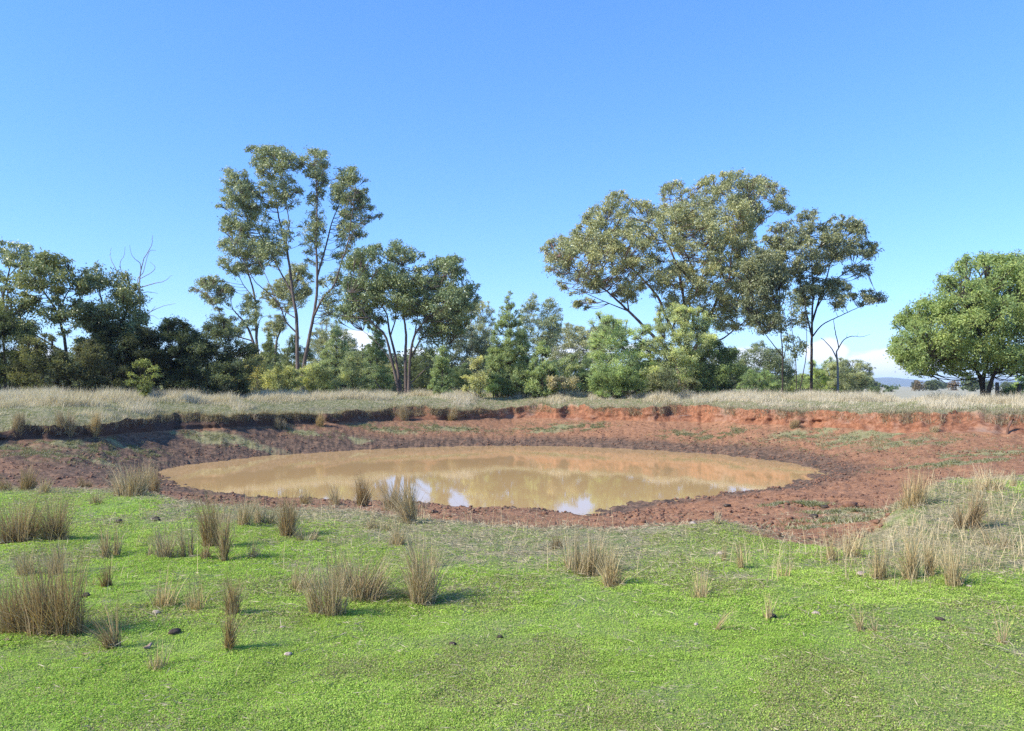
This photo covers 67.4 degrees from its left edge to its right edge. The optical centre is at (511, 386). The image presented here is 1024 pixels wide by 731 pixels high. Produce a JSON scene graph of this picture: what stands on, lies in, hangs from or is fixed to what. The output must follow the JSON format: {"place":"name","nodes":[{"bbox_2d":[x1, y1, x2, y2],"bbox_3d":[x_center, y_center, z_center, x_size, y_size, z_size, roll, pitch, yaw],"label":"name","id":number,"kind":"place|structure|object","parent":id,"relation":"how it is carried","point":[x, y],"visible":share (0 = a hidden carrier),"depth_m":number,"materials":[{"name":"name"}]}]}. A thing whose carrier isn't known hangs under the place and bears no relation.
{"place":"outdoors","nodes":[
{"label":"outdoors","id":0,"kind":"place"},
{"bbox_2d":[160,445,828,514],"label":"pond water","id":1,"kind":"structure","parent":0,"point":[579,480],"depth_m":28.71,"materials":[{"name":"brown liquid"}]},
{"bbox_2d":[0,386,1023,730],"bbox_3d":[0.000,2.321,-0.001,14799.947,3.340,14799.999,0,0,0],"label":"ground","id":2,"kind":"structure","parent":0,"point":[618,420],"depth_m":8.43,"materials":[{"name":"green plant"}]},
{"bbox_2d":[0,240,40,391],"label":"gum tree","id":3,"kind":"object","parent":2,"relation":"on","point":[7,254],"visible":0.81,"depth_m":51.77,"materials":[{"name":"green plant"}]},
{"bbox_2d":[0,310,41,392],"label":"shrub","id":4,"kind":"object","parent":2,"relation":"on","point":[8,332],"visible":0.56,"depth_m":42.62,"materials":[{"name":"green plant"}]},
{"bbox_2d":[0,460,45,490],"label":"grass tussock","id":5,"kind":"object","parent":2,"relation":"on","point":[30,484],"depth_m":12.34,"materials":[{"name":"plant"}]},
{"bbox_2d":[7,546,41,575],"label":"grass tussock","id":6,"kind":"object","parent":2,"relation":"on","point":[24,559],"depth_m":6.64,"materials":[{"name":"plant"}]},
{"bbox_2d":[0,488,73,543],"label":"grass tussock","id":7,"kind":"object","parent":2,"relation":"on","point":[17,535],"depth_m":8.02,"materials":[{"name":"plant"}]},
{"bbox_2d":[2,332,76,391],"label":"shrub","id":8,"kind":"object","parent":2,"relation":"on","point":[33,357],"visible":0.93,"depth_m":41.57,"materials":[{"name":"green plant"}]},
{"bbox_2d":[0,558,87,634],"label":"grass tussock","id":9,"kind":"object","parent":2,"relation":"on","point":[7,628],"depth_m":5.04,"materials":[{"name":"plant"}]},
{"bbox_2d":[0,248,90,390],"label":"gum tree","id":10,"kind":"object","parent":2,"relation":"on","point":[43,263],"visible":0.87,"depth_m":44.80,"materials":[{"name":"green plant"}]},
{"bbox_2d":[28,537,68,574],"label":"grass tussock","id":11,"kind":"object","parent":2,"relation":"on","point":[46,562],"depth_m":6.68,"materials":[{"name":"plant"}]},
{"bbox_2d":[3,488,109,541],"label":"grass tussock","id":12,"kind":"object","parent":2,"relation":"on","point":[58,529],"depth_m":8.09,"materials":[{"name":"plant"}]},
{"bbox_2d":[0,537,126,642],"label":"grass tussock","id":13,"kind":"object","parent":2,"relation":"on","point":[54,612],"depth_m":5.00,"materials":[{"name":"plant"}]},
{"bbox_2d":[47,407,90,437],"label":"grass tussock","id":14,"kind":"object","parent":2,"relation":"on","point":[58,421],"depth_m":31.05,"materials":[{"name":"plant"}]},
{"bbox_2d":[42,585,126,657],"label":"grass tussock","id":15,"kind":"object","parent":2,"relation":"on","point":[107,639],"depth_m":4.76,"materials":[{"name":"plant"}]},
{"bbox_2d":[49,338,121,393],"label":"shrub","id":16,"kind":"object","parent":2,"relation":"on","point":[85,372],"visible":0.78,"depth_m":42.48,"materials":[{"name":"green plant"}]},
{"bbox_2d":[89,518,121,558],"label":"grass tussock","id":17,"kind":"object","parent":2,"relation":"on","point":[104,549],"depth_m":7.36,"materials":[{"name":"plant"}]},
{"bbox_2d":[67,260,155,388],"bbox_3d":[-24.401,-3.448,46.973,4.645,8.731,6.138,0,0,-43],"label":"gum tree","id":18,"kind":"object","parent":2,"relation":"on","point":[124,296],"visible":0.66,"depth_m":46.37,"materials":[{"name":"green plant"}]},
{"bbox_2d":[83,459,165,496],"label":"grass tussock","id":19,"kind":"object","parent":2,"relation":"on","point":[131,487],"depth_m":11.50,"materials":[{"name":"plant"}]},
{"bbox_2d":[93,321,168,393],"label":"shrub","id":20,"kind":"object","parent":2,"relation":"on","point":[155,353],"visible":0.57,"depth_m":45.44,"materials":[{"name":"green plant"}]},
{"bbox_2d":[123,358,161,397],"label":"shrub","id":21,"kind":"object","parent":2,"relation":"on","point":[146,387],"visible":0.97,"depth_m":40.97,"materials":[{"name":"green plant"}]},
{"bbox_2d":[112,522,187,559],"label":"grass tussock","id":22,"kind":"object","parent":2,"relation":"on","point":[162,550],"depth_m":7.28,"materials":[{"name":"plant"}]},
{"bbox_2d":[141,462,167,492],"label":"grass tussock","id":23,"kind":"object","parent":2,"relation":"on","point":[157,480],"depth_m":18.21,"materials":[{"name":"plant"}]},
{"bbox_2d":[144,638,174,671],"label":"grass tussock","id":24,"kind":"object","parent":2,"relation":"on","point":[156,665],"depth_m":4.47,"materials":[{"name":"plant"}]},
{"bbox_2d":[142,566,190,607],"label":"grass tussock","id":25,"kind":"object","parent":2,"relation":"on","point":[163,602],"depth_m":5.70,"materials":[{"name":"plant"}]},
{"bbox_2d":[122,314,221,392],"bbox_3d":[-20.976,-1.743,46.981,5.852,5.488,4.203,0,0,33],"label":"shrub","id":26,"kind":"object","parent":2,"relation":"on","point":[168,336],"visible":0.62,"depth_m":46.44,"materials":[{"name":"green plant"}]},
{"bbox_2d":[165,516,199,556],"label":"grass tussock","id":27,"kind":"object","parent":2,"relation":"on","point":[182,542],"depth_m":7.33,"materials":[{"name":"plant"}]},
{"bbox_2d":[168,574,212,611],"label":"grass tussock","id":28,"kind":"object","parent":2,"relation":"on","point":[195,606],"depth_m":5.61,"materials":[{"name":"plant"}]},
{"bbox_2d":[160,484,259,546],"bbox_3d":[-2.975,1.293,7.543,1.090,0.695,1.010,0,0,29],"label":"grass tussock","id":29,"kind":"object","parent":2,"relation":"on","point":[206,530],"depth_m":7.71,"materials":[{"name":"plant"}]},
{"bbox_2d":[171,496,250,560],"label":"grass tussock","id":30,"kind":"object","parent":2,"relation":"on","point":[224,551],"depth_m":7.13,"materials":[{"name":"plant"}]},
{"bbox_2d":[158,311,265,396],"bbox_3d":[-18.989,-1.820,47.987,7.732,5.720,5.194,0,0,26],"label":"shrub","id":31,"kind":"object","parent":2,"relation":"on","point":[216,369],"visible":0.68,"depth_m":47.47,"materials":[{"name":"green plant"}]},
{"bbox_2d":[204,596,253,650],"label":"grass tussock","id":32,"kind":"object","parent":2,"relation":"on","point":[229,639],"depth_m":4.75,"materials":[{"name":"plant"}]},
{"bbox_2d":[192,570,271,616],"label":"grass tussock","id":33,"kind":"object","parent":2,"relation":"on","point":[232,601],"depth_m":5.45,"materials":[{"name":"plant"}]},
{"bbox_2d":[188,231,285,389],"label":"gum tree","id":34,"kind":"object","parent":2,"relation":"on","point":[210,283],"visible":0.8,"depth_m":69.63,"materials":[{"name":"green plant"}]},
{"bbox_2d":[228,488,260,525],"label":"grass tussock","id":35,"kind":"object","parent":2,"relation":"on","point":[244,518],"depth_m":9.01,"materials":[{"name":"plant"}]},
{"bbox_2d":[231,351,273,392],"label":"shrub","id":36,"kind":"object","parent":2,"relation":"on","point":[257,374],"visible":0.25,"depth_m":53.52,"materials":[{"name":"green plant"}]},
{"bbox_2d":[238,491,282,524],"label":"grass tussock","id":37,"kind":"object","parent":2,"relation":"on","point":[262,518],"depth_m":9.26,"materials":[{"name":"plant"}]},
{"bbox_2d":[251,332,283,391],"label":"cypress pine","id":38,"kind":"object","parent":2,"relation":"on","point":[268,348],"visible":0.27,"depth_m":79.62,"materials":[{"name":"green plant"}]},
{"bbox_2d":[254,362,303,393],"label":"shrub","id":39,"kind":"object","parent":2,"relation":"on","point":[288,380],"visible":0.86,"depth_m":52.56,"materials":[{"name":"green plant"}]},
{"bbox_2d":[256,487,313,537],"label":"grass tussock","id":40,"kind":"object","parent":2,"relation":"on","point":[287,519],"depth_m":8.34,"materials":[{"name":"plant"}]},
{"bbox_2d":[258,261,314,359],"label":"gum tree","id":41,"kind":"object","parent":2,"relation":"on","point":[278,323],"visible":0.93,"depth_m":81.72,"materials":[{"name":"green plant"}]},
{"bbox_2d":[211,143,383,392],"bbox_3d":[-17.835,-9.725,64.087,14.360,21.660,4.758,0,0,0],"label":"gum tree","id":42,"kind":"object","parent":2,"relation":"on","point":[247,191],"visible":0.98,"depth_m":63.64,"materials":[{"name":"green plant"}]},
{"bbox_2d":[280,334,317,388],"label":"shrub","id":43,"kind":"object","parent":2,"relation":"on","point":[288,350],"visible":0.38,"depth_m":83.46,"materials":[{"name":"green plant"}]},
{"bbox_2d":[289,553,322,591],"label":"grass tussock","id":44,"kind":"object","parent":2,"relation":"on","point":[293,582],"depth_m":6.23,"materials":[{"name":"plant"}]},
{"bbox_2d":[251,543,374,626],"bbox_3d":[-1.505,1.393,5.450,0.817,0.550,0.805,0,0,17],"label":"grass tussock","id":45,"kind":"object","parent":2,"relation":"on","point":[334,604],"depth_m":5.49,"materials":[{"name":"plant"}]},
{"bbox_2d":[291,360,336,393],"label":"shrub","id":46,"kind":"object","parent":2,"relation":"on","point":[315,371],"visible":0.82,"depth_m":54.65,"materials":[{"name":"green plant"}]},
{"bbox_2d":[306,319,358,380],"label":"gum tree","id":47,"kind":"object","parent":2,"relation":"on","point":[317,343],"visible":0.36,"depth_m":129.95,"materials":[{"name":"green plant"}]},
{"bbox_2d":[315,325,356,392],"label":"cypress pine","id":48,"kind":"object","parent":2,"relation":"on","point":[331,345],"visible":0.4,"depth_m":75.59,"materials":[{"name":"green plant"}]},
{"bbox_2d":[330,349,376,391],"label":"shrub","id":49,"kind":"object","parent":2,"relation":"on","point":[350,373],"visible":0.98,"depth_m":55.75,"materials":[{"name":"green plant"}]},
{"bbox_2d":[341,470,376,505],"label":"grass tussock","id":50,"kind":"object","parent":2,"relation":"on","point":[362,492],"depth_m":16.34,"materials":[{"name":"plant"}]},
{"bbox_2d":[281,528,448,605],"bbox_3d":[-1.164,1.373,6.010,1.322,0.591,1.262,0,0,-13],"label":"grass tussock","id":51,"kind":"object","parent":2,"relation":"on","point":[376,590],"depth_m":5.91,"materials":[{"name":"plant"}]},
{"bbox_2d":[359,321,392,392],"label":"cypress pine","id":52,"kind":"object","parent":2,"relation":"on","point":[378,355],"visible":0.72,"depth_m":69.57,"materials":[{"name":"green plant"}]},
{"bbox_2d":[375,518,408,544],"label":"grass tussock","id":53,"kind":"object","parent":2,"relation":"on","point":[396,536],"depth_m":7.88,"materials":[{"name":"plant"}]},
{"bbox_2d":[354,472,432,523],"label":"grass tussock","id":54,"kind":"object","parent":2,"relation":"on","point":[407,513],"depth_m":9.22,"materials":[{"name":"plant"}]},
{"bbox_2d":[353,471,433,511],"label":"grass tussock","id":55,"kind":"object","parent":2,"relation":"on","point":[388,502],"depth_m":13.33,"materials":[{"name":"plant"}]},
{"bbox_2d":[330,238,481,394],"bbox_3d":[-7.775,-5.101,57.312,11.215,12.209,7.584,0,0,9],"label":"gum tree","id":56,"kind":"object","parent":2,"relation":"on","point":[449,317],"visible":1,"depth_m":56.09,"materials":[{"name":"green plant"}]},
{"bbox_2d":[403,349,437,391],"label":"shrub","id":57,"kind":"object","parent":2,"relation":"on","point":[417,367],"visible":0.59,"depth_m":80.47,"materials":[{"name":"green plant"}]},
{"bbox_2d":[352,520,511,613],"bbox_3d":[-0.728,1.357,5.777,1.261,0.657,1.210,0,0,38],"label":"grass tussock","id":58,"kind":"object","parent":2,"relation":"on","point":[421,584],"depth_m":5.87,"materials":[{"name":"plant"}]},
{"bbox_2d":[0,337,875,393],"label":"scrub belt","id":59,"kind":"object","parent":2,"relation":"on","point":[400,359],"visible":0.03,"depth_m":121.52,"materials":[{"name":"green plant"}]},
{"bbox_2d":[424,345,455,394],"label":"cypress pine","id":60,"kind":"object","parent":2,"relation":"on","point":[441,363],"visible":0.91,"depth_m":53.87,"materials":[{"name":"green plant"}]},
{"bbox_2d":[444,362,476,390],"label":"shrub","id":61,"kind":"object","parent":2,"relation":"on","point":[457,374],"visible":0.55,"depth_m":83.14,"materials":[{"name":"green plant"}]},
{"bbox_2d":[441,325,493,390],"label":"gum tree","id":62,"kind":"object","parent":2,"relation":"on","point":[476,345],"visible":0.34,"depth_m":107.97,"materials":[{"name":"green plant"}]},
{"bbox_2d":[459,355,492,397],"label":"shrub","id":63,"kind":"object","parent":2,"relation":"on","point":[477,382],"visible":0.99,"depth_m":51.73,"materials":[{"name":"green plant"}]},
{"bbox_2d":[466,300,496,392],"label":"gum tree","id":64,"kind":"object","parent":2,"relation":"on","point":[484,321],"visible":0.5,"depth_m":137.19,"materials":[{"name":"green plant"}]},
{"bbox_2d":[479,373,509,397],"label":"shrub","id":65,"kind":"object","parent":2,"relation":"on","point":[494,385],"visible":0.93,"depth_m":52.82,"materials":[{"name":"green plant"}]},
{"bbox_2d":[485,291,533,397],"bbox_3d":[-0.254,-2.864,54.016,4.004,7.743,3.585,0,0,0],"label":"cypress pine","id":66,"kind":"object","parent":2,"relation":"on","point":[506,351],"visible":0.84,"depth_m":53.54,"materials":[{"name":"green plant"}]},
{"bbox_2d":[0,423,1023,542],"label":"soil clods","id":67,"kind":"object","parent":2,"relation":"on","point":[659,516],"visible":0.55,"depth_m":21.41,"materials":[{"name":"brown soil"}]},
{"bbox_2d":[0,464,1023,683],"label":"dry stems","id":68,"kind":"object","parent":2,"relation":"on","point":[919,556],"visible":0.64,"depth_m":7.51,"materials":[{"name":"plant"}]},
{"bbox_2d":[0,475,1023,730],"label":"green groundcover","id":69,"kind":"object","parent":2,"relation":"on","point":[484,709],"visible":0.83,"depth_m":4.78,"materials":[{"name":"green plant"}]},
{"bbox_2d":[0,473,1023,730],"bbox_3d":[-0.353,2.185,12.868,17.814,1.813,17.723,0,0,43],"label":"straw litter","id":70,"kind":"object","parent":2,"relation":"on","point":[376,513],"visible":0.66,"depth_m":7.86,"materials":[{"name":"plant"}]},
{"bbox_2d":[515,292,563,358],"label":"gum tree","id":71,"kind":"object","parent":2,"relation":"on","point":[547,333],"visible":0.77,"depth_m":122.44,"materials":[{"name":"green plant"}]},
{"bbox_2d":[520,340,560,397],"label":"cypress pine","id":72,"kind":"object","parent":2,"relation":"on","point":[542,369],"visible":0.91,"depth_m":52.76,"materials":[{"name":"green plant"}]},
{"bbox_2d":[543,374,581,395],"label":"shrub","id":73,"kind":"object","parent":2,"relation":"on","point":[552,380],"visible":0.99,"depth_m":51.96,"materials":[{"name":"green plant"}]},
{"bbox_2d":[543,352,583,390],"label":"shrub","id":74,"kind":"object","parent":2,"relation":"on","point":[565,371],"visible":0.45,"depth_m":57.65,"materials":[{"name":"green plant"}]},
{"bbox_2d":[543,323,605,365],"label":"gum tree","id":75,"kind":"object","parent":2,"relation":"on","point":[570,336],"visible":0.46,"depth_m":143.49,"materials":[{"name":"green plant"}]},
{"bbox_2d":[567,367,604,393],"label":"shrub","id":76,"kind":"object","parent":2,"relation":"on","point":[584,388],"visible":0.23,"depth_m":55.56,"materials":[{"name":"green plant"}]},
{"bbox_2d":[544,518,644,580],"bbox_3d":[0.662,1.419,6.774,1.032,0.535,1.030,0,0,0],"label":"grass tussock","id":77,"kind":"object","parent":2,"relation":"on","point":[586,563],"depth_m":6.80,"materials":[{"name":"plant"}]},
{"bbox_2d":[570,545,651,586],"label":"grass tussock","id":78,"kind":"object","parent":2,"relation":"on","point":[611,579],"depth_m":6.34,"materials":[{"name":"plant"}]},
{"bbox_2d":[579,363,657,398],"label":"shrub","id":79,"kind":"object","parent":2,"relation":"on","point":[617,375],"visible":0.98,"depth_m":50.59,"materials":[{"name":"green plant"}]},
{"bbox_2d":[585,310,656,395],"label":"shrub","id":80,"kind":"object","parent":2,"relation":"on","point":[634,355],"visible":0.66,"depth_m":52.56,"materials":[{"name":"green plant"}]},
{"bbox_2d":[538,167,797,389],"bbox_3d":[13.573,-8.913,66.660,21.345,20.157,16.771,0,0,-33],"label":"gum tree","id":81,"kind":"object","parent":2,"relation":"on","point":[683,217],"visible":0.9,"depth_m":63.95,"materials":[{"name":"green plant"}]},
{"bbox_2d":[645,368,700,394],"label":"shrub","id":82,"kind":"object","parent":2,"relation":"on","point":[663,384],"visible":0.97,"depth_m":49.77,"materials":[{"name":"green plant"}]},
{"bbox_2d":[631,300,718,394],"bbox_3d":[11.180,-2.468,51.966,6.276,6.930,4.765,0,0,-28],"label":"shrub","id":83,"kind":"object","parent":2,"relation":"on","point":[691,332],"visible":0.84,"depth_m":51.54,"materials":[{"name":"green plant"}]},
{"bbox_2d":[675,562,710,597],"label":"grass tussock","id":84,"kind":"object","parent":2,"relation":"on","point":[702,591],"depth_m":6.02,"materials":[{"name":"plant"}]},
{"bbox_2d":[689,336,750,394],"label":"shrub","id":85,"kind":"object","parent":2,"relation":"on","point":[729,354],"visible":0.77,"depth_m":51.56,"materials":[{"name":"green plant"}]},
{"bbox_2d":[734,367,783,392],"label":"shrub","id":86,"kind":"object","parent":2,"relation":"on","point":[772,384],"visible":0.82,"depth_m":88.84,"materials":[{"name":"green plant"}]},
{"bbox_2d":[733,246,799,391],"bbox_3d":[18.830,-4.746,56.945,4.919,11.650,4.051,0,0,-40],"label":"gum tree","id":87,"kind":"object","parent":2,"relation":"on","point":[761,266],"visible":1,"depth_m":56.53,"materials":[{"name":"green plant"}]},
{"bbox_2d":[737,340,797,393],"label":"bush","id":88,"kind":"object","parent":2,"relation":"on","point":[771,363],"visible":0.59,"depth_m":93.87,"materials":[{"name":"green plant"}]},
{"bbox_2d":[776,373,809,393],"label":"shrub","id":89,"kind":"object","parent":2,"relation":"on","point":[792,384],"visible":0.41,"depth_m":100.52,"materials":[{"name":"green plant"}]},
{"bbox_2d":[782,290,810,393],"bbox_3d":[20.278,-2.927,54.841,1.970,7.997,1.629,0,0,15],"label":"gum sapling","id":90,"kind":"object","parent":2,"relation":"on","point":[801,347],"visible":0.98,"depth_m":54.87,"materials":[{"name":"green plant"}]},
{"bbox_2d":[759,207,888,391],"bbox_3d":[24.073,-6.402,60.345,10.859,15.200,6.667,0,0,-28],"label":"gum tree","id":91,"kind":"object","parent":2,"relation":"on","point":[831,243],"visible":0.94,"depth_m":59.44,"materials":[{"name":"green plant"}]},
{"bbox_2d":[799,357,848,394],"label":"shrub","id":92,"kind":"object","parent":2,"relation":"on","point":[821,372],"visible":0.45,"depth_m":91.46,"materials":[{"name":"green plant"}]},
{"bbox_2d":[823,357,874,394],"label":"shrub","id":93,"kind":"object","parent":2,"relation":"on","point":[862,377],"visible":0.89,"depth_m":88.85,"materials":[{"name":"green plant"}]},
{"bbox_2d":[839,524,873,558],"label":"grass tussock","id":94,"kind":"object","parent":2,"relation":"on","point":[856,548],"depth_m":7.35,"materials":[{"name":"plant"}]},
{"bbox_2d":[863,531,905,579],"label":"grass tussock","id":95,"kind":"object","parent":2,"relation":"on","point":[880,572],"depth_m":6.50,"materials":[{"name":"plant"}]},
{"bbox_2d":[848,513,934,579],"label":"grass tussock","id":96,"kind":"object","parent":2,"relation":"on","point":[912,564],"depth_m":6.50,"materials":[{"name":"plant"}]},
{"bbox_2d":[889,464,946,509],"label":"grass tussock","id":97,"kind":"object","parent":2,"relation":"on","point":[917,496],"depth_m":9.46,"materials":[{"name":"plant"}]},
{"bbox_2d":[914,530,944,575],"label":"grass tussock","id":98,"kind":"object","parent":2,"relation":"on","point":[927,561],"depth_m":6.54,"materials":[{"name":"plant"}]},
{"bbox_2d":[863,375,1015,390],"bbox_3d":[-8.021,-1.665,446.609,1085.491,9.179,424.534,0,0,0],"label":"distant woodland","id":99,"kind":"object","parent":2,"relation":"on","point":[935,384],"visible":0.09,"depth_m":294.40,"materials":[{"name":"green plant"}]},
{"bbox_2d":[869,248,1023,397],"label":"shade tree","id":100,"kind":"object","parent":2,"relation":"on","point":[978,318],"visible":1,"depth_m":42.27,"materials":[{"name":"green plant"}]},
{"bbox_2d":[919,531,984,587],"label":"grass tussock","id":101,"kind":"object","parent":2,"relation":"on","point":[953,576],"depth_m":6.24,"materials":[{"name":"plant"}]},
{"bbox_2d":[942,478,1016,528],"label":"grass tussock","id":102,"kind":"object","parent":2,"relation":"on","point":[975,510],"depth_m":8.30,"materials":[{"name":"plant"}]},
{"bbox_2d":[948,515,1020,549],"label":"grass tussock","id":103,"kind":"object","parent":2,"relation":"on","point":[1000,541],"depth_m":7.56,"materials":[{"name":"plant"}]},
{"bbox_2d":[956,460,1020,491],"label":"grass tussock","id":104,"kind":"object","parent":2,"relation":"on","point":[989,477],"depth_m":10.31,"materials":[{"name":"plant"}]},
{"bbox_2d":[0,384,1023,436],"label":"dry grass","id":105,"kind":"structure","parent":0,"point":[35,397],"depth_m":42.34,"materials":[{"name":"plant"}]},
{"bbox_2d":[0,420,1023,529],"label":"sparse grass","id":106,"kind":"structure","parent":0,"point":[812,503],"depth_m":30.92,"materials":[{"name":"plant"}]},
{"bbox_2d":[0,0,1023,381],"label":"sky","id":107,"kind":"structure","parent":0,"point":[483,132],"materials":[{"name":"blue"}]},
{"bbox_2d":[874,377,1019,385],"bbox_3d":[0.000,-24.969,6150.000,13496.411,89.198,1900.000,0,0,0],"label":"hills","id":108,"kind":"structure","parent":0,"point":[888,381],"depth_m":5628.00,"materials":[{"name":"blue"}]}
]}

